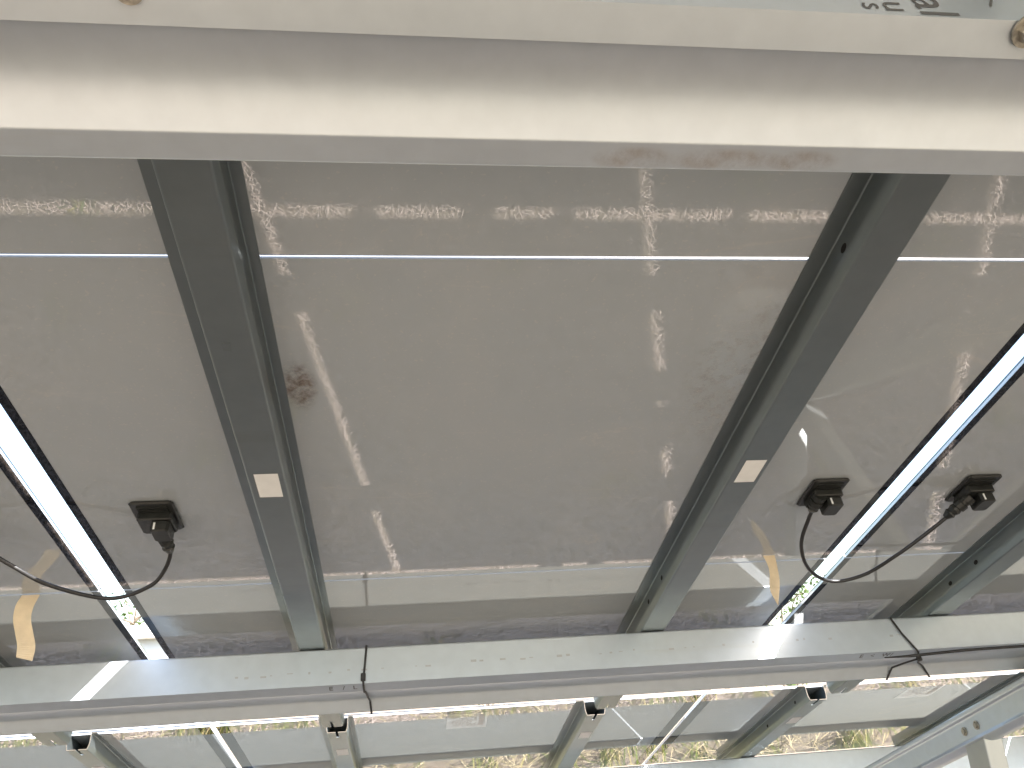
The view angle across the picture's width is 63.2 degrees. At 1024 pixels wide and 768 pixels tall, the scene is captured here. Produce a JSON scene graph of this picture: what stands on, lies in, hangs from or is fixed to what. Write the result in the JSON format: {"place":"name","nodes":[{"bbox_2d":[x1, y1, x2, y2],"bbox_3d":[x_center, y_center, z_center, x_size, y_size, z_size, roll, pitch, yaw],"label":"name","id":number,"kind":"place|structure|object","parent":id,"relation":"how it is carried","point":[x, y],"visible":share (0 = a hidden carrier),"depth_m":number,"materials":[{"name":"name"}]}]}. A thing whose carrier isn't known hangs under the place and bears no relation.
{"place":"outdoors","nodes":[
{"label":"outdoors","id":0,"kind":"place"},
{"bbox_2d":[0,334,1023,625],"label":"sky","id":1,"kind":"structure","parent":0,"point":[12,442],"materials":[{"name":"white"}]},
{"bbox_2d":[219,669,1023,767],"bbox_3d":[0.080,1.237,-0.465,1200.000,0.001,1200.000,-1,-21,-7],"label":"ground","id":2,"kind":"structure","parent":0,"point":[239,765],"depth_m":176.58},
{"bbox_2d":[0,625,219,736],"bbox_3d":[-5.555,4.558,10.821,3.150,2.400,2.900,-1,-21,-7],"label":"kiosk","id":3,"kind":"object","parent":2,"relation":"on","point":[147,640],"depth_m":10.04,"materials":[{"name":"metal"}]},
{"bbox_2d":[72,728,119,732],"bbox_3d":[-5.020,4.247,9.588,0.900,1.950,0.027,-1,-21,-7],"label":"door","id":4,"kind":"structure","parent":3,"relation":"in","point":[114,728],"depth_m":9.68,"materials":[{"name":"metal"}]},
{"bbox_2d":[111,591,145,625],"bbox_3d":[-7.984,6.298,17.839,2.935,4.481,3.460,16,-28,-41],"label":"tree","id":5,"kind":"object","parent":2,"relation":"on","point":[136,619],"visible":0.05,"depth_m":18.56,"materials":[{"name":"green plant"}]},
{"bbox_2d":[766,570,824,686],"bbox_3d":[6.360,6.030,18.930,2.976,4.025,2.318,-21,-27,39],"label":"tree","id":6,"kind":"object","parent":2,"relation":"on","point":[801,592],"visible":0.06,"depth_m":19.02,"materials":[{"name":"green plant"}]},
{"bbox_3d":[1.147,1.874,1.489,0.420,0.167,0.426,-1,-21,-7],"label":"footing","id":7,"kind":"object","parent":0,"visible":0},
{"bbox_2d":[966,738,1008,767],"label":"post","id":8,"kind":"object","parent":7,"relation":"on","point":[983,753],"visible":0.47,"depth_m":1.85,"materials":[{"name":"beige concrete"}]},
{"bbox_2d":[865,676,1023,767],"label":"rafter","id":9,"kind":"object","parent":8,"relation":"on","point":[998,714],"visible":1,"depth_m":1.91,"materials":[{"name":"metal"}]},
{"bbox_2d":[614,736,1023,767],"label":"purlin","id":10,"kind":"object","parent":9,"relation":"on","point":[866,757],"visible":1,"depth_m":2.62,"materials":[{"name":"metal"}]},
{"bbox_2d":[66,732,134,767],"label":"rail","id":11,"kind":"object","parent":10,"relation":"on","point":[100,751],"visible":0.89,"depth_m":2.00,"materials":[{"name":"metal"}]},
{"bbox_2d":[0,724,238,767],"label":"solar panel","id":12,"kind":"object","parent":11,"relation":"on","point":[195,746],"visible":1,"depth_m":2.07,"materials":[{"name":"grey glass"}]},
{"bbox_2d":[318,715,362,767],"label":"rail","id":13,"kind":"object","parent":10,"relation":"on","point":[343,750],"visible":0.85,"depth_m":2.14,"materials":[{"name":"metal"}]},
{"bbox_2d":[543,700,604,767],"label":"rail","id":14,"kind":"object","parent":10,"relation":"on","point":[577,730],"visible":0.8,"depth_m":2.27,"materials":[{"name":"metal"}]},
{"bbox_2d":[215,692,701,767],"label":"solar panel","id":15,"kind":"object","parent":14,"relation":"attached to","point":[632,730],"visible":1,"depth_m":2.24,"materials":[{"name":"grey glass"}]},
{"bbox_2d":[715,684,826,759],"bbox_3d":[0.750,1.041,2.470,0.084,0.038,0.782,-1,-37,-7],"label":"rail","id":16,"kind":"object","parent":10,"relation":"on","point":[791,709],"visible":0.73,"depth_m":2.35,"materials":[{"name":"metal"}]},
{"bbox_2d":[645,671,1021,763],"bbox_3d":[1.069,1.010,2.514,1.211,0.007,0.725,-1,-37,-7],"label":"solar panel","id":17,"kind":"object","parent":16,"relation":"on","point":[716,724],"visible":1,"depth_m":2.43,"materials":[{"name":"grey glass"}]},
{"bbox_2d":[894,671,1023,745],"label":"rail","id":18,"kind":"object","parent":10,"relation":"on","point":[1010,680],"visible":0.17,"depth_m":2.50,"materials":[{"name":"metal"}]},
{"bbox_3d":[1.963,1.022,2.629,0.083,0.038,0.782,-1,-37,-7],"label":"rail","id":19,"kind":"object","parent":10,"relation":"attached to","visible":0},
{"bbox_2d":[1005,727,1023,736],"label":"solar panel","id":20,"kind":"object","parent":19,"relation":"on","point":[1019,732],"depth_m":2.86,"materials":[{"name":"beige glass"}]},
{"label":"post","id":21,"kind":"object","parent":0,"visible":0},
{"bbox_3d":[-2.424,-0.163,0.130,0.052,0.072,5.260,-1,-37,-7],"label":"rafter","id":22,"kind":"object","parent":21,"relation":"on","visible":0},
{"bbox_2d":[0,0,1023,175],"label":"purlin","id":23,"kind":"object","parent":22,"relation":"on","point":[904,86],"visible":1,"depth_m":0.55,"materials":[{"name":"metal"}]},
{"bbox_2d":[0,656,72,745],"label":"rail","id":24,"kind":"object","parent":23,"relation":"on","point":[61,738],"visible":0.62,"depth_m":1.77,"materials":[{"name":"metal"}]},
{"bbox_2d":[0,446,99,594],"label":"solar panel","id":25,"kind":"object","parent":24,"relation":"on","point":[34,541],"visible":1,"depth_m":1.19,"materials":[{"name":"grey glass"}]},
{"bbox_2d":[13,594,39,660],"bbox_3d":[-0.755,0.378,1.290,0.036,0.099,0.008,3,-22,-18],"label":"hanging tape","id":26,"kind":"object","parent":25,"relation":"hanging from","point":[22,624],"visible":1,"depth_m":1.29,"materials":[{"name":"beige paper"}]},
{"bbox_2d":[0,588,193,735],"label":"solar panel","id":27,"kind":"object","parent":24,"relation":"on","point":[67,628],"visible":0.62,"depth_m":1.44,"materials":[{"name":"grey glass"}]},
{"bbox_2d":[137,159,344,727],"bbox_3d":[-0.312,0.104,1.046,0.084,0.039,2.163,-1,-37,-7],"label":"rail","id":28,"kind":"object","parent":23,"relation":"attached to","point":[202,213],"visible":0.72,"depth_m":0.87,"materials":[{"name":"metal"}]},
{"bbox_2d":[124,558,824,721],"bbox_3d":[-0.065,0.539,1.691,1.187,0.009,0.725,-1,-38,-7],"label":"solar panel","id":29,"kind":"object","parent":28,"relation":"on","point":[210,620],"visible":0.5,"depth_m":1.51,"materials":[{"name":"grey glass"}]},
{"bbox_2d":[0,253,1023,589],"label":"solar panel","id":30,"kind":"object","parent":28,"relation":"on","point":[464,415],"visible":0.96,"depth_m":1.01,"materials":[{"name":"grey glass"}]},
{"bbox_2d":[0,539,174,600],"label":"cable","id":31,"kind":"object","parent":30,"relation":"attached to","point":[168,547],"visible":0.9,"depth_m":1.16,"materials":[{"name":"black plastic"}]},
{"bbox_2d":[763,555,779,603],"bbox_3d":[0.451,0.336,1.427,0.028,0.085,0.010,4,-22,-21],"label":"hanging tape","id":32,"kind":"object","parent":30,"relation":"hanging from","point":[770,560],"visible":1,"depth_m":1.43,"materials":[{"name":"beige paper"}]},
{"bbox_2d":[799,493,976,582],"bbox_3d":[0.583,0.244,1.330,0.277,0.071,0.198,-1,-37,-7],"label":"cable","id":33,"kind":"object","parent":30,"relation":"attached to","point":[953,510],"visible":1,"depth_m":1.31,"materials":[{"name":"black plastic"}]},
{"bbox_2d":[0,156,1023,257],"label":"solar panel","id":34,"kind":"object","parent":28,"relation":"on","point":[59,205],"visible":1,"depth_m":0.77,"materials":[{"name":"grey glass"}]},
{"bbox_2d":[0,611,1023,735],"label":"purlin","id":35,"kind":"object","parent":22,"relation":"on","point":[85,696],"visible":1,"depth_m":1.53,"materials":[{"name":"metal"}]},
{"bbox_2d":[361,645,372,714],"bbox_3d":[-0.264,0.543,1.526,0.009,0.119,0.122,-3,-21,-1],"label":"cable tie","id":36,"kind":"object","parent":35,"relation":"attached to","point":[363,676],"visible":0.98,"depth_m":1.49,"materials":[{"name":"black plastic"}]},
{"bbox_2d":[593,172,950,708],"bbox_3d":[0.318,0.095,1.129,0.084,0.038,2.163,-1,-37,-7],"label":"rail","id":37,"kind":"object","parent":35,"relation":"attached to","point":[874,221],"visible":0.74,"depth_m":0.96,"materials":[{"name":"metal"}]},
{"bbox_2d":[886,617,929,679],"bbox_3d":[0.799,0.529,1.668,0.111,0.088,0.118,-1,-37,-7],"label":"cable tie","id":38,"kind":"object","parent":35,"relation":"attached to","point":[919,658],"visible":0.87,"depth_m":1.64,"materials":[{"name":"black plastic"}]},
{"bbox_2d":[826,501,1023,693],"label":"rail","id":39,"kind":"object","parent":35,"relation":"on","point":[992,554],"visible":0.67,"depth_m":1.54,"materials":[{"name":"metal"}]},
{"bbox_2d":[725,552,1023,688],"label":"solar panel","id":40,"kind":"object","parent":39,"relation":"on","point":[888,590],"visible":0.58,"depth_m":1.64,"materials":[{"name":"grey glass"}]},
{"bbox_2d":[844,356,1023,556],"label":"solar panel","id":41,"kind":"object","parent":39,"relation":"on","point":[978,456],"visible":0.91,"depth_m":1.29,"materials":[{"name":"grey glass"}]},
{"bbox_2d":[884,645,1023,657],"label":"cable","id":42,"kind":"object","parent":35,"relation":"attached to","point":[962,650],"visible":1,"depth_m":1.60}
]}

